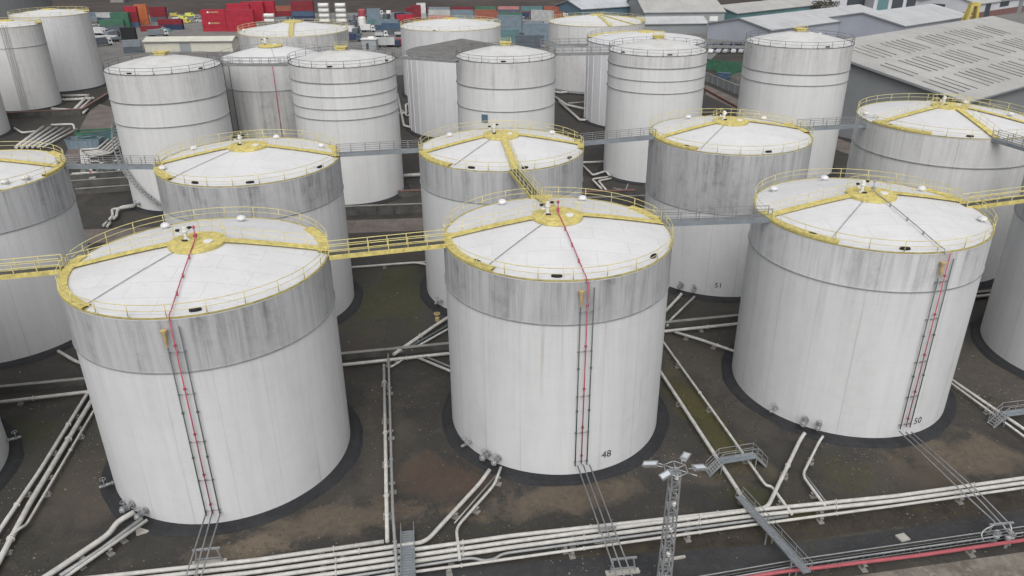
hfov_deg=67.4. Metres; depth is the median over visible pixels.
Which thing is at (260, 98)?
storage tank
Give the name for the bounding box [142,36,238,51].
shed
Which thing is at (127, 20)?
shipping container
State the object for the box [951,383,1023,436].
pipeline
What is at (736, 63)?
skip
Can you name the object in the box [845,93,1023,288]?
storage tank
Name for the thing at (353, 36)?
truck
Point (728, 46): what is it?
footbridge
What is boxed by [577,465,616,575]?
pipeline
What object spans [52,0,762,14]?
railway embankment
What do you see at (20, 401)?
pipeline
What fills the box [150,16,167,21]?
shipping container
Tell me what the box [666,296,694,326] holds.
pipeline
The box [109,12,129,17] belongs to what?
shipping container
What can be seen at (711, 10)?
shed
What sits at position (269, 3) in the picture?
shipping container
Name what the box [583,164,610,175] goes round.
pipeline
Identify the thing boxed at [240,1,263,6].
shipping container
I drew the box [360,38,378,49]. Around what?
cabin
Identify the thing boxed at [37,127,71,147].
pipeline
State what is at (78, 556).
pipeline
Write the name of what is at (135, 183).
spiral stair
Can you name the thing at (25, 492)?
pipeline
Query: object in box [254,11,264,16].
shipping container
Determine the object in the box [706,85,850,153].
path
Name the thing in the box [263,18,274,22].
tank container
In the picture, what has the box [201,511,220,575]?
pipeline
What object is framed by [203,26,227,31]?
shipping container
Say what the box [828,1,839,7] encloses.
bare tree
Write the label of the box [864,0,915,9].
warehouse
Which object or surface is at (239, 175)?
storage tank
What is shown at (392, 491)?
pipeline
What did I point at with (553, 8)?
shipping container
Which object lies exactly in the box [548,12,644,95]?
storage tank
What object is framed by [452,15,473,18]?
shipping container
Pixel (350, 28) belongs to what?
truck
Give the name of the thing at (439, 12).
shipping container
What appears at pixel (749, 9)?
warehouse
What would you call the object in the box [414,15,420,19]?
shipping container
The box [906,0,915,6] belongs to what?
door
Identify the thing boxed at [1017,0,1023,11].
door
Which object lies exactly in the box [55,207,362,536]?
storage tank
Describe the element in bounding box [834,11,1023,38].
works yard
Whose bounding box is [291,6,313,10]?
shipping container
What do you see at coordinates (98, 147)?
pipeline
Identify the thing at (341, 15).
tank container
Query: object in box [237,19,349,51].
storage tank
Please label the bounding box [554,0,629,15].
warehouse
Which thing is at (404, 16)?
shipping container
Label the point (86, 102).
pipeline
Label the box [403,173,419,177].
pipeline
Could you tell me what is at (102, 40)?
truck
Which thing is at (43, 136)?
pipeline
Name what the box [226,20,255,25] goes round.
shipping container
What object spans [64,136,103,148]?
skip
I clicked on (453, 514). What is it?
pipeline
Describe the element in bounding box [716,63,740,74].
skip
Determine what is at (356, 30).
truck
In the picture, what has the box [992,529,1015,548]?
hydrant valve
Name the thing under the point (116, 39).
truck
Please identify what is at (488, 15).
shipping container
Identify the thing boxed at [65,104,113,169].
service road
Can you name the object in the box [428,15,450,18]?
shipping container
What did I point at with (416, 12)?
shipping container
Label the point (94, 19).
truck
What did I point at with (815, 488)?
pipeline
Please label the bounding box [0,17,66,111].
storage tank
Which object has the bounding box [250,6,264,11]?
shipping container
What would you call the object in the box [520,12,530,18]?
truck
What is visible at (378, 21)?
shipping container
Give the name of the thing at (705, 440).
pipeline
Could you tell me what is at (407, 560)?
access walkway
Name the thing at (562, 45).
footbridge
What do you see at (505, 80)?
storage tank
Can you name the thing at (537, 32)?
shipping container
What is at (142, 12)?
shipping container
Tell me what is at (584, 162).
pipeline
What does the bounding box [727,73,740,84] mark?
sand heap
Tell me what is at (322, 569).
pipeline
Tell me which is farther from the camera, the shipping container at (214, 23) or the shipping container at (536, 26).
the shipping container at (214, 23)
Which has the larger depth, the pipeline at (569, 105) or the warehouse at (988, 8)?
the warehouse at (988, 8)
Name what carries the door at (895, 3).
in the warehouse at (882, 4)
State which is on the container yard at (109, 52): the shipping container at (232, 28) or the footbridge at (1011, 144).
the shipping container at (232, 28)
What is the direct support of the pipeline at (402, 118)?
on the ground at (432, 467)
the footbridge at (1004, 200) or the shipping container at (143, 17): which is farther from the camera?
the shipping container at (143, 17)
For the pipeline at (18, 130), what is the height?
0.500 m
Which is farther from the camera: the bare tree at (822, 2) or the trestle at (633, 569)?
the bare tree at (822, 2)
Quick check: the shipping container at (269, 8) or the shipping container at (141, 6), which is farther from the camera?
the shipping container at (269, 8)
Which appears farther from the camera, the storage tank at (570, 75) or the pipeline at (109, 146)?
the storage tank at (570, 75)
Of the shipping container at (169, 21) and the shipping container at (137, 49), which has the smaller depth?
the shipping container at (137, 49)
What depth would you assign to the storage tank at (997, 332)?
91.24 m
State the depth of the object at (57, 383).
94.29 m
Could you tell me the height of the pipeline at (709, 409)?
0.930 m
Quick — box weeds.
[2,271,1009,574]
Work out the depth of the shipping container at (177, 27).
396.03 m
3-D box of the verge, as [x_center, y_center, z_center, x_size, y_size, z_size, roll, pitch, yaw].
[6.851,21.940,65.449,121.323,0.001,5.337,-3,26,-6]
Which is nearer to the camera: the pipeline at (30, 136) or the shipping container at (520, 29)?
the pipeline at (30, 136)
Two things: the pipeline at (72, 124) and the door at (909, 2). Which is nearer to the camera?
the pipeline at (72, 124)
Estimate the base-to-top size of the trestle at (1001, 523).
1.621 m
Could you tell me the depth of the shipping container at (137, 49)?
323.39 m
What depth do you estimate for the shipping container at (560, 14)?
413.49 m
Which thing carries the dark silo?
on the container yard at (109, 52)
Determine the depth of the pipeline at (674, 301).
105.58 m
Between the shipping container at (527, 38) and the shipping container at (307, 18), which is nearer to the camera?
the shipping container at (527, 38)
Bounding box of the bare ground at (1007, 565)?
[857,552,1023,575]
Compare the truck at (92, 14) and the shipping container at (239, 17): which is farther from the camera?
the truck at (92, 14)
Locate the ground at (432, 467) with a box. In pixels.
[0,41,1023,575]
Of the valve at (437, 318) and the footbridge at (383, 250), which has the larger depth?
the valve at (437, 318)
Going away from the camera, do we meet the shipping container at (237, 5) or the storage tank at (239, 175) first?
the storage tank at (239, 175)
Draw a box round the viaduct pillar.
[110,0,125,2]
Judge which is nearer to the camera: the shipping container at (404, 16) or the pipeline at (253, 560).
the pipeline at (253, 560)
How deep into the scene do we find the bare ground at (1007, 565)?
62.75 m
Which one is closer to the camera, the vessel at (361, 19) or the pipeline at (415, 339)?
the pipeline at (415, 339)
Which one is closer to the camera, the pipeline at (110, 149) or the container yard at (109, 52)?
the pipeline at (110, 149)
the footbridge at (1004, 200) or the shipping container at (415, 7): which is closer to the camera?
the footbridge at (1004, 200)
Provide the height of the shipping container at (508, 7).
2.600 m
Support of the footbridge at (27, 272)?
attached to the storage tank at (209, 354)
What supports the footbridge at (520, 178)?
attached to the storage tank at (556, 310)
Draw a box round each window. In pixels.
[709,16,717,20]
[1000,0,1009,6]
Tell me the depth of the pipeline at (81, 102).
229.47 m
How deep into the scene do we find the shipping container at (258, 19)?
426.81 m
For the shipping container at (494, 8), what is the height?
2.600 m
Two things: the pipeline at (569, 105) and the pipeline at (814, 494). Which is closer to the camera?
the pipeline at (814, 494)
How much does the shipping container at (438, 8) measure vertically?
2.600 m
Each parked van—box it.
[169,13,179,16]
[183,19,191,22]
[185,13,194,16]
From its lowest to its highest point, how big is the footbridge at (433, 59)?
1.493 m
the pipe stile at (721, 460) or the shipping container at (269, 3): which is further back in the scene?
the shipping container at (269, 3)
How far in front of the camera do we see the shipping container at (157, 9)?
427.96 m
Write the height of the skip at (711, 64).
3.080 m
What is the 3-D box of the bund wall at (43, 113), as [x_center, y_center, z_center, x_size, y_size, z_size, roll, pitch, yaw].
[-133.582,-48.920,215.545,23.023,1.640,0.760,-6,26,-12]
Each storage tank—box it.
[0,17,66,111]
[0,93,15,137]
[0,141,88,369]
[0,418,23,491]
[7,6,105,92]
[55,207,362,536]
[102,46,233,215]
[152,129,363,324]
[219,37,320,138]
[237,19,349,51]
[287,41,409,205]
[400,16,500,98]
[405,38,499,138]
[418,120,583,315]
[442,187,673,485]
[455,37,555,130]
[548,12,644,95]
[580,27,705,128]
[597,33,707,185]
[644,108,813,302]
[721,168,996,448]
[736,23,854,177]
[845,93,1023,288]
[970,177,1023,378]
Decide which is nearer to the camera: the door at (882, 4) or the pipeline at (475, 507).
the pipeline at (475, 507)
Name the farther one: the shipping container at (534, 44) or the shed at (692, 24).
the shed at (692, 24)
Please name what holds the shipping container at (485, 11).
on the shipping container
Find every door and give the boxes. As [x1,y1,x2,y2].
[179,43,191,51]
[847,0,864,5]
[876,0,888,9]
[891,0,902,8]
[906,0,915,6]
[983,3,991,16]
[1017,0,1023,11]
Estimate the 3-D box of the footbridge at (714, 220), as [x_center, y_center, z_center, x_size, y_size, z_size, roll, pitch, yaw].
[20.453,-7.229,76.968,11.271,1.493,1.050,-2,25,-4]
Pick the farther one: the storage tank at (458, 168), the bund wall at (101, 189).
the bund wall at (101, 189)
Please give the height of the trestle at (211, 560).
1.621 m
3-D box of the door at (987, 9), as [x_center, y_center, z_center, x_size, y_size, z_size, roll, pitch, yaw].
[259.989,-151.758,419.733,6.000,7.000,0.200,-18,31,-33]
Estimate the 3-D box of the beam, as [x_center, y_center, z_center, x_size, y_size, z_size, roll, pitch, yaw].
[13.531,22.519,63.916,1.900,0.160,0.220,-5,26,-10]
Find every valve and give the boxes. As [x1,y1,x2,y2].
[434,312,439,321]
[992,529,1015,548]
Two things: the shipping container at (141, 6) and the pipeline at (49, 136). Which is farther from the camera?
the shipping container at (141, 6)
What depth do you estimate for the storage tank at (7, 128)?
197.28 m
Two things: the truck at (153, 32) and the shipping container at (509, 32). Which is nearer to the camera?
the shipping container at (509, 32)
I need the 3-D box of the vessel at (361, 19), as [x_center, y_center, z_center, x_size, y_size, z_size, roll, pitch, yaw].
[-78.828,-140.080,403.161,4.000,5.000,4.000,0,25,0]
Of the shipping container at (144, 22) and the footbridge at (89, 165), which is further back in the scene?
the shipping container at (144, 22)
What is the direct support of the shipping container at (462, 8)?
on the shipping container
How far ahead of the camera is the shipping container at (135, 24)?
406.89 m
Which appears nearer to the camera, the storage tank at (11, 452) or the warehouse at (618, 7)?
the storage tank at (11, 452)
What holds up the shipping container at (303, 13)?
on the shipping container at (307, 18)
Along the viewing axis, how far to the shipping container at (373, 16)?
410.96 m
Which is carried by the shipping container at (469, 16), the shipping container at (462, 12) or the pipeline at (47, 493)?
the shipping container at (462, 12)
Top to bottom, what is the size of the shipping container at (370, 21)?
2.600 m
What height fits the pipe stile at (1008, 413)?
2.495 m
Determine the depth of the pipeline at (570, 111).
212.04 m
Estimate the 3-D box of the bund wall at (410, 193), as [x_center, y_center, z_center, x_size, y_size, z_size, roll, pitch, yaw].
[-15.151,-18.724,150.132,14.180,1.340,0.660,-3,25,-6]
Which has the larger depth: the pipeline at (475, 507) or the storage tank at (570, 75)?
the storage tank at (570, 75)
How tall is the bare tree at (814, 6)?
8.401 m
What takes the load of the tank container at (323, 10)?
on the tank container at (324, 15)
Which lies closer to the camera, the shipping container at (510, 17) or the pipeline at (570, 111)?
the pipeline at (570, 111)
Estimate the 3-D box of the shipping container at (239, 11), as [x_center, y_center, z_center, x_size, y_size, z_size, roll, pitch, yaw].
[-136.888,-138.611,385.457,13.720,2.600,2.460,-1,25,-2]
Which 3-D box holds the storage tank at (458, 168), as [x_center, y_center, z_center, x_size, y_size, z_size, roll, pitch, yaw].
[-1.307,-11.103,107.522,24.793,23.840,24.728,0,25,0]
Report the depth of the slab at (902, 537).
65.79 m
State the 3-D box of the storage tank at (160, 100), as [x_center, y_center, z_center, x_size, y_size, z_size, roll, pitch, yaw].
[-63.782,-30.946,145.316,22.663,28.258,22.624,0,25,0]
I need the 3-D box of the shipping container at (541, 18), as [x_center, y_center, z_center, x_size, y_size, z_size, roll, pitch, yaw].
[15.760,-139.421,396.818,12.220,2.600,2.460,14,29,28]
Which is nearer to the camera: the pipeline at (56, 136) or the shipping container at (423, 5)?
the pipeline at (56, 136)
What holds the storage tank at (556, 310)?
on the ground at (432, 467)
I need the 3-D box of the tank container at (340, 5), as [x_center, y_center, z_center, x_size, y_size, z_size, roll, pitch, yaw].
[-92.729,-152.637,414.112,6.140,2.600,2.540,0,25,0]
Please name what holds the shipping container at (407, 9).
on the shipping container
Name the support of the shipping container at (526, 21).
on the shipping container
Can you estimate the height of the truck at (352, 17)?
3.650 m
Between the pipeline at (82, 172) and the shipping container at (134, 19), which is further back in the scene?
the shipping container at (134, 19)
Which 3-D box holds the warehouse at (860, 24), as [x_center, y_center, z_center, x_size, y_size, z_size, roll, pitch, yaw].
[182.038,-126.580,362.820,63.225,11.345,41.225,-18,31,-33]
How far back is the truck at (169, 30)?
387.35 m
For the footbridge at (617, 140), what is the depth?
105.95 m
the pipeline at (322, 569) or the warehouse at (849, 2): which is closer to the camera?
the pipeline at (322, 569)
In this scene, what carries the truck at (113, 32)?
on the container yard at (109, 52)
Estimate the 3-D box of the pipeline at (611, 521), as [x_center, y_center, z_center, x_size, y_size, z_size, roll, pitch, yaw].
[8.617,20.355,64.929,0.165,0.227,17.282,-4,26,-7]
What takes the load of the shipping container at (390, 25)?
on the shipping container at (391, 31)
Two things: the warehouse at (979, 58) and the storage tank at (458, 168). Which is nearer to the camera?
the storage tank at (458, 168)
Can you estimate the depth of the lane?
64.05 m
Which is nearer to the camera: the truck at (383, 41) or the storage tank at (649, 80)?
the storage tank at (649, 80)
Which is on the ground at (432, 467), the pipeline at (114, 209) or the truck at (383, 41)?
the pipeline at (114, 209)
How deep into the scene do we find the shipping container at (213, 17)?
386.30 m
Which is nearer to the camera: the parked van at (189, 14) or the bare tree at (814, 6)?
the bare tree at (814, 6)
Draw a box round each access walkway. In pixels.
[400,521,415,575]
[735,487,812,575]
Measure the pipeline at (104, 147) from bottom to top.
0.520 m
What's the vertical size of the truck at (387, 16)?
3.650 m
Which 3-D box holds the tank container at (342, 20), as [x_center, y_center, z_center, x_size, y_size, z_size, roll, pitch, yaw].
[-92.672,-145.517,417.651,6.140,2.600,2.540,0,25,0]
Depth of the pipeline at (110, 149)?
177.23 m
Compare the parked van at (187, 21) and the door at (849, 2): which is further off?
the door at (849, 2)
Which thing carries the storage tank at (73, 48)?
on the ground at (432, 467)
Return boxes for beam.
[665,555,685,560]
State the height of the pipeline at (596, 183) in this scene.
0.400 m
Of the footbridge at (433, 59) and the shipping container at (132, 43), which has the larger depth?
the shipping container at (132, 43)
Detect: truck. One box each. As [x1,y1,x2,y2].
[89,12,96,16]
[91,17,100,21]
[93,27,108,34]
[95,37,112,44]
[103,30,119,36]
[110,37,121,41]
[147,29,167,36]
[159,27,172,32]
[274,17,289,22]
[343,25,354,31]
[348,14,356,21]
[349,33,360,41]
[350,21,358,26]
[352,27,361,34]
[360,24,374,31]
[374,31,388,36]
[375,37,400,47]
[383,13,391,18]
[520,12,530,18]
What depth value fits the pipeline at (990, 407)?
83.17 m
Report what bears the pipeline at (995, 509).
on the trestle at (1001, 523)
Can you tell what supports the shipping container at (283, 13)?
on the shipping container
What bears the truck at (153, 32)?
on the container yard at (109, 52)
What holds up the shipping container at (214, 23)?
on the shipping container at (213, 28)
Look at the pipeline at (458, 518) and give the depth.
69.43 m
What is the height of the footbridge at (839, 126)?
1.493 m
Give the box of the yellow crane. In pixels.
[961,2,980,20]
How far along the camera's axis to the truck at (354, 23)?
392.57 m
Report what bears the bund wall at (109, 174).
on the ground at (432, 467)
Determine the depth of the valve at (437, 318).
101.40 m
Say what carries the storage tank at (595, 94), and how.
on the ground at (432, 467)
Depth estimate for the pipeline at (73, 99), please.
234.26 m
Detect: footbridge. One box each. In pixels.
[0,254,63,279]
[55,155,159,169]
[211,57,288,65]
[327,229,446,259]
[336,140,422,156]
[390,50,458,62]
[509,161,541,197]
[540,38,588,46]
[553,46,609,55]
[580,127,655,145]
[659,205,772,226]
[705,39,752,48]
[797,116,878,130]
[959,186,1023,208]
[991,130,1023,150]
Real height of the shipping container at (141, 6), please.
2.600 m
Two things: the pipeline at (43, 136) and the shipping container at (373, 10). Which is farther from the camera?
the shipping container at (373, 10)
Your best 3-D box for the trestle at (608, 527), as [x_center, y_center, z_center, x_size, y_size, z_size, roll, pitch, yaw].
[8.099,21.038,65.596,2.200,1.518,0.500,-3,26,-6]
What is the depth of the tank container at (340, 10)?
414.44 m
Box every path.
[84,218,422,242]
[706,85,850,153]
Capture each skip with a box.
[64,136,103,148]
[74,128,114,135]
[706,59,732,69]
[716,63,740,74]
[724,61,742,72]
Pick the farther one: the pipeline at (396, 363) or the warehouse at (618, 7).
the warehouse at (618, 7)
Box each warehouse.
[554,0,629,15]
[707,4,877,41]
[721,0,817,19]
[763,0,864,7]
[829,4,971,37]
[838,16,1023,138]
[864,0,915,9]
[915,0,1023,17]
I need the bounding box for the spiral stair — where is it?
[111,116,162,209]
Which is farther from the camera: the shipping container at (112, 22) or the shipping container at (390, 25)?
the shipping container at (112, 22)
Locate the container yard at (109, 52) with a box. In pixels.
[92,11,730,74]
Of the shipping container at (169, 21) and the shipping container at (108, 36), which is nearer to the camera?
the shipping container at (108, 36)
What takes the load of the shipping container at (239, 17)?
on the shipping container at (237, 23)
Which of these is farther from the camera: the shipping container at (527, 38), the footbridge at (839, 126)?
the shipping container at (527, 38)
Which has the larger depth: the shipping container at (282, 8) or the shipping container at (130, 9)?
the shipping container at (282, 8)
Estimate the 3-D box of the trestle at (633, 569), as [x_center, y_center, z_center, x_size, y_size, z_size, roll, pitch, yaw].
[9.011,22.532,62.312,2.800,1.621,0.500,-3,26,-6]
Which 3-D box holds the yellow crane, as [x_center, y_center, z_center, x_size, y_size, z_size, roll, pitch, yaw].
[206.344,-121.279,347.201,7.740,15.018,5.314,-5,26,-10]
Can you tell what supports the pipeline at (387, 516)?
on the ground at (432, 467)
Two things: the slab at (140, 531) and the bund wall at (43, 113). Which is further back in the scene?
the bund wall at (43, 113)
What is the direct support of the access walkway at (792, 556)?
on the ground at (432, 467)
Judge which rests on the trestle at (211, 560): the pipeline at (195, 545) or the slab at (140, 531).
the pipeline at (195, 545)
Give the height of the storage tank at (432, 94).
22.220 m
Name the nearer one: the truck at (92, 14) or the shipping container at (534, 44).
the shipping container at (534, 44)
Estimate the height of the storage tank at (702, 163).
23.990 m
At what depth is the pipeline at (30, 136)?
192.21 m
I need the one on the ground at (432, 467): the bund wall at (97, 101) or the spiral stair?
the bund wall at (97, 101)
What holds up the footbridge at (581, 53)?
attached to the storage tank at (505, 80)
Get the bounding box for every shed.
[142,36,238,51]
[627,0,725,25]
[635,16,707,33]
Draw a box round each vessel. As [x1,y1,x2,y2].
[358,9,365,17]
[358,16,365,25]
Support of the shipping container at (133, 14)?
on the shipping container at (134, 19)
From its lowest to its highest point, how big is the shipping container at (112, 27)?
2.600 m
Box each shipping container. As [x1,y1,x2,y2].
[95,12,109,17]
[95,35,116,41]
[98,19,125,25]
[100,25,125,30]
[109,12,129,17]
[110,17,130,22]
[119,27,136,33]
[121,33,137,39]
[122,39,140,46]
[123,6,137,11]
[123,46,142,53]
[129,11,138,16]
[130,16,139,21]
[131,22,140,26]
[133,4,146,9]
[138,9,147,14]
[139,14,148,19]
[140,19,149,24]
[140,26,165,30]
[148,7,166,11]
[149,11,167,16]
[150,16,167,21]
[157,19,183,24]
[158,24,184,29]
[200,9,225,14]
[201,15,225,20]
[202,20,226,25]
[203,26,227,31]
[225,9,253,14]
[225,15,254,20]
[226,3,249,8]
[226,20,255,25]
[227,25,255,31]
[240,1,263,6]
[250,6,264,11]
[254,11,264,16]
[255,17,265,21]
[263,1,274,5]
[264,6,275,10]
[275,6,290,10]
[276,11,291,15]
[290,1,313,5]
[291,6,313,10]
[291,11,314,15]
[292,16,314,20]
[366,8,379,13]
[367,14,380,18]
[367,19,375,23]
[375,19,399,24]
[381,22,403,28]
[381,29,400,34]
[396,14,413,19]
[405,7,426,11]
[411,5,420,9]
[412,10,420,14]
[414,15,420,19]
[416,3,425,7]
[428,7,449,9]
[428,10,450,14]
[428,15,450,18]
[451,10,473,14]
[452,7,472,9]
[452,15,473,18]
[474,9,496,14]
[475,6,495,9]
[476,13,498,18]
[497,15,521,20]
[497,21,521,26]
[498,6,518,8]
[498,9,519,12]
[499,13,521,14]
[501,27,521,31]
[501,29,518,35]
[501,36,514,41]
[515,35,543,41]
[515,42,543,47]
[521,6,541,10]
[522,20,543,25]
[524,23,548,29]
[524,30,548,35]
[531,10,553,15]
[531,15,553,21]
[544,6,558,10]
[554,11,562,16]
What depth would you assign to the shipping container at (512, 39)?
346.19 m
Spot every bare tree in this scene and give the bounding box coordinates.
[810,0,820,8]
[817,1,828,8]
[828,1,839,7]
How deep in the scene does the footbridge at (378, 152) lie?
101.19 m
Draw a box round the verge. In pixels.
[202,491,1023,575]
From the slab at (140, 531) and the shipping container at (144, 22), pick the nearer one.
the slab at (140, 531)
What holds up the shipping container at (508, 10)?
on the shipping container
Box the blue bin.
[718,72,730,79]
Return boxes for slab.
[136,527,148,535]
[895,533,909,541]
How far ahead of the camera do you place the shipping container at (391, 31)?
372.28 m
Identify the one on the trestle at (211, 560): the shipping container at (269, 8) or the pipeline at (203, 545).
the pipeline at (203, 545)
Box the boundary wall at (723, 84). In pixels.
[705,72,739,94]
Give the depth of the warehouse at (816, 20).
344.79 m
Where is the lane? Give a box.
[337,512,1023,575]
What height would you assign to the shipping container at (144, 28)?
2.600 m
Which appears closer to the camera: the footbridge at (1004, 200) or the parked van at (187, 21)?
the footbridge at (1004, 200)
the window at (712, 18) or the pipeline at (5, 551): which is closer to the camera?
the pipeline at (5, 551)
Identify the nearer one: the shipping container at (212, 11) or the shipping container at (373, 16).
the shipping container at (212, 11)
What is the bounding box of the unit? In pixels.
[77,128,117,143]
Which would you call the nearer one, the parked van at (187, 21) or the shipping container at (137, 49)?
the shipping container at (137, 49)
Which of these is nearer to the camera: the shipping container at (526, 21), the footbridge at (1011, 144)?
the footbridge at (1011, 144)
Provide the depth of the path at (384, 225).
134.62 m
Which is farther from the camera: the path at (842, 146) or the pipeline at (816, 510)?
the path at (842, 146)
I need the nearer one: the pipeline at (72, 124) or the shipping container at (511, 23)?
the pipeline at (72, 124)
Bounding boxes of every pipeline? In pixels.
[0,293,989,405]
[0,391,88,541]
[0,400,91,564]
[7,410,93,536]
[13,127,35,133]
[14,126,44,148]
[20,126,51,148]
[25,127,57,147]
[31,127,64,147]
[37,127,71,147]
[42,510,135,575]
[43,128,77,147]
[51,123,74,129]
[57,350,79,363]
[59,517,143,575]
[61,97,94,100]
[62,94,86,96]
[65,519,147,575]
[71,171,95,173]
[73,94,89,108]
[80,96,92,107]
[80,139,108,162]
[82,138,115,162]
[84,138,117,160]
[86,142,119,162]
[89,144,119,170]
[91,539,383,575]
[108,205,134,219]
[112,204,132,219]
[148,468,490,575]
[185,512,206,575]
[194,512,211,575]
[197,432,805,575]
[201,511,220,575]
[259,476,1023,575]
[303,481,1023,575]
[347,515,788,575]
[352,262,425,268]
[378,486,1023,575]
[381,364,391,542]
[386,353,399,575]
[390,358,404,367]
[392,316,447,355]
[397,93,410,128]
[399,325,447,353]
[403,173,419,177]
[417,356,449,371]
[418,328,447,344]
[425,356,449,367]
[454,474,496,523]
[455,466,501,560]
[555,96,583,109]
[558,100,585,120]
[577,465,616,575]
[583,161,603,163]
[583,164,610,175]
[583,464,624,575]
[589,464,632,575]
[592,176,607,189]
[598,178,611,189]
[661,371,745,505]
[663,342,792,515]
[666,293,682,311]
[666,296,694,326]
[674,331,733,351]
[744,538,1023,575]
[802,435,826,505]
[805,474,829,505]
[899,431,995,540]
[905,432,1006,533]
[911,432,1011,529]
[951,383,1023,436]
[952,379,1023,429]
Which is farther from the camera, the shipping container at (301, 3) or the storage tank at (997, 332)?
the shipping container at (301, 3)
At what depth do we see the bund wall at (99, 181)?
157.56 m
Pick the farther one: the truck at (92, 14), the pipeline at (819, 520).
the truck at (92, 14)
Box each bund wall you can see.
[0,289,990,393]
[6,108,80,118]
[69,170,126,179]
[71,176,128,186]
[75,184,130,194]
[80,92,108,113]
[345,195,644,215]
[398,189,420,196]
[582,189,635,196]
[704,87,737,107]
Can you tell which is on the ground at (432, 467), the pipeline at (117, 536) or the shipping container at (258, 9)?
the pipeline at (117, 536)
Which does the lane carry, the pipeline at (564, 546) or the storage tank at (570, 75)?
the pipeline at (564, 546)
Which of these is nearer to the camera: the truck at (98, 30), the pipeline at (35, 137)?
the pipeline at (35, 137)
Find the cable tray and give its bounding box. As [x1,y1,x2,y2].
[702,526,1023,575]
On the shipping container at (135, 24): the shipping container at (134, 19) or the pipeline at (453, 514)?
the shipping container at (134, 19)
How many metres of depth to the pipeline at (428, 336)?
97.94 m
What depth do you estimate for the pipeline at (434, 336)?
97.67 m
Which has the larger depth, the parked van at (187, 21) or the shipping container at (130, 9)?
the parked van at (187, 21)
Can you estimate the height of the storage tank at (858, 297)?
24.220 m
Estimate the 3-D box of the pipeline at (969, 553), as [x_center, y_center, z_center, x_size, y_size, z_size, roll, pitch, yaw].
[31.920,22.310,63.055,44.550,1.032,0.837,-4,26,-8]
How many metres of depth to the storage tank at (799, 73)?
151.08 m
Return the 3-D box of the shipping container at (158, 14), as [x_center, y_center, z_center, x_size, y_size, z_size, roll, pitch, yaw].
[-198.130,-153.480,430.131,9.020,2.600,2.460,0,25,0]
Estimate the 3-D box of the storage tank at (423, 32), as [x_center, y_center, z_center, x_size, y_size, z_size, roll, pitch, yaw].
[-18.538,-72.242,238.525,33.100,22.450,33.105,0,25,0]
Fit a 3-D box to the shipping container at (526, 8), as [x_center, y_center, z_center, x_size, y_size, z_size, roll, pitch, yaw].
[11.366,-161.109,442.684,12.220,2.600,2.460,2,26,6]
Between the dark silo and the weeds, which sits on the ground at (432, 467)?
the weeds
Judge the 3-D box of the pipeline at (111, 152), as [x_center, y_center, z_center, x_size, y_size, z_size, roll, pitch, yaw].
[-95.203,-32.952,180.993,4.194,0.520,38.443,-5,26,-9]
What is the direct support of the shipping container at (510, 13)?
on the shipping container
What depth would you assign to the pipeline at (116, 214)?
140.82 m
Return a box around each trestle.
[191,547,227,564]
[593,526,619,543]
[605,556,639,575]
[986,521,1013,538]
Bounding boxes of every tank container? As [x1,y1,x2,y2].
[262,13,274,17]
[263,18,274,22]
[317,3,329,7]
[317,8,329,12]
[318,13,330,17]
[319,18,329,22]
[334,3,346,7]
[334,8,346,12]
[335,13,347,17]
[335,18,347,22]
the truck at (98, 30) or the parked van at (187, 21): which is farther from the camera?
the parked van at (187, 21)
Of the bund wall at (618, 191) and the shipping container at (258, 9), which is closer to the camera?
the bund wall at (618, 191)
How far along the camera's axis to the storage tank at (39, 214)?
92.96 m
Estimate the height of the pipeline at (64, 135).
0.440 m
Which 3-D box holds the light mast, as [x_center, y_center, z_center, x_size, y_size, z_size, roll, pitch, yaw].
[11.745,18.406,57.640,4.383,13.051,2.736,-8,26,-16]
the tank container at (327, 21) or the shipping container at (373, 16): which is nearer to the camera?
the shipping container at (373, 16)
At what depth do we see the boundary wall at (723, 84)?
245.23 m
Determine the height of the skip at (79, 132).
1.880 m
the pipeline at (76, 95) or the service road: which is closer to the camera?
the service road
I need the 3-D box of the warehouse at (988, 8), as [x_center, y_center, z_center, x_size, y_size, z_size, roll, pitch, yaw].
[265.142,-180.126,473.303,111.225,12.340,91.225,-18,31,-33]
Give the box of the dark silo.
[0,0,52,19]
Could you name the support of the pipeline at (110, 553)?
on the ground at (432, 467)
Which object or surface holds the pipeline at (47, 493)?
on the ground at (432, 467)
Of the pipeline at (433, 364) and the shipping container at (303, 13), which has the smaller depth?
the pipeline at (433, 364)
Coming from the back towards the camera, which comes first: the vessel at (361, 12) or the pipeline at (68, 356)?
the vessel at (361, 12)
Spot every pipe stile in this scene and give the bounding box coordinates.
[705,443,767,476]
[987,400,1023,427]
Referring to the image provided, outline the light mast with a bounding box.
[642,452,707,575]
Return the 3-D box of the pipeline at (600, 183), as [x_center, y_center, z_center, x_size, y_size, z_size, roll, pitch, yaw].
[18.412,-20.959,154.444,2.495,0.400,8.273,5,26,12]
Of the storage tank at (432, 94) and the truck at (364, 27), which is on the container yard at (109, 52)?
the truck at (364, 27)
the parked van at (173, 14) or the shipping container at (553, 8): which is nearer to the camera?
the shipping container at (553, 8)
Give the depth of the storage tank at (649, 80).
150.08 m
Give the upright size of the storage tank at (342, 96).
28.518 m

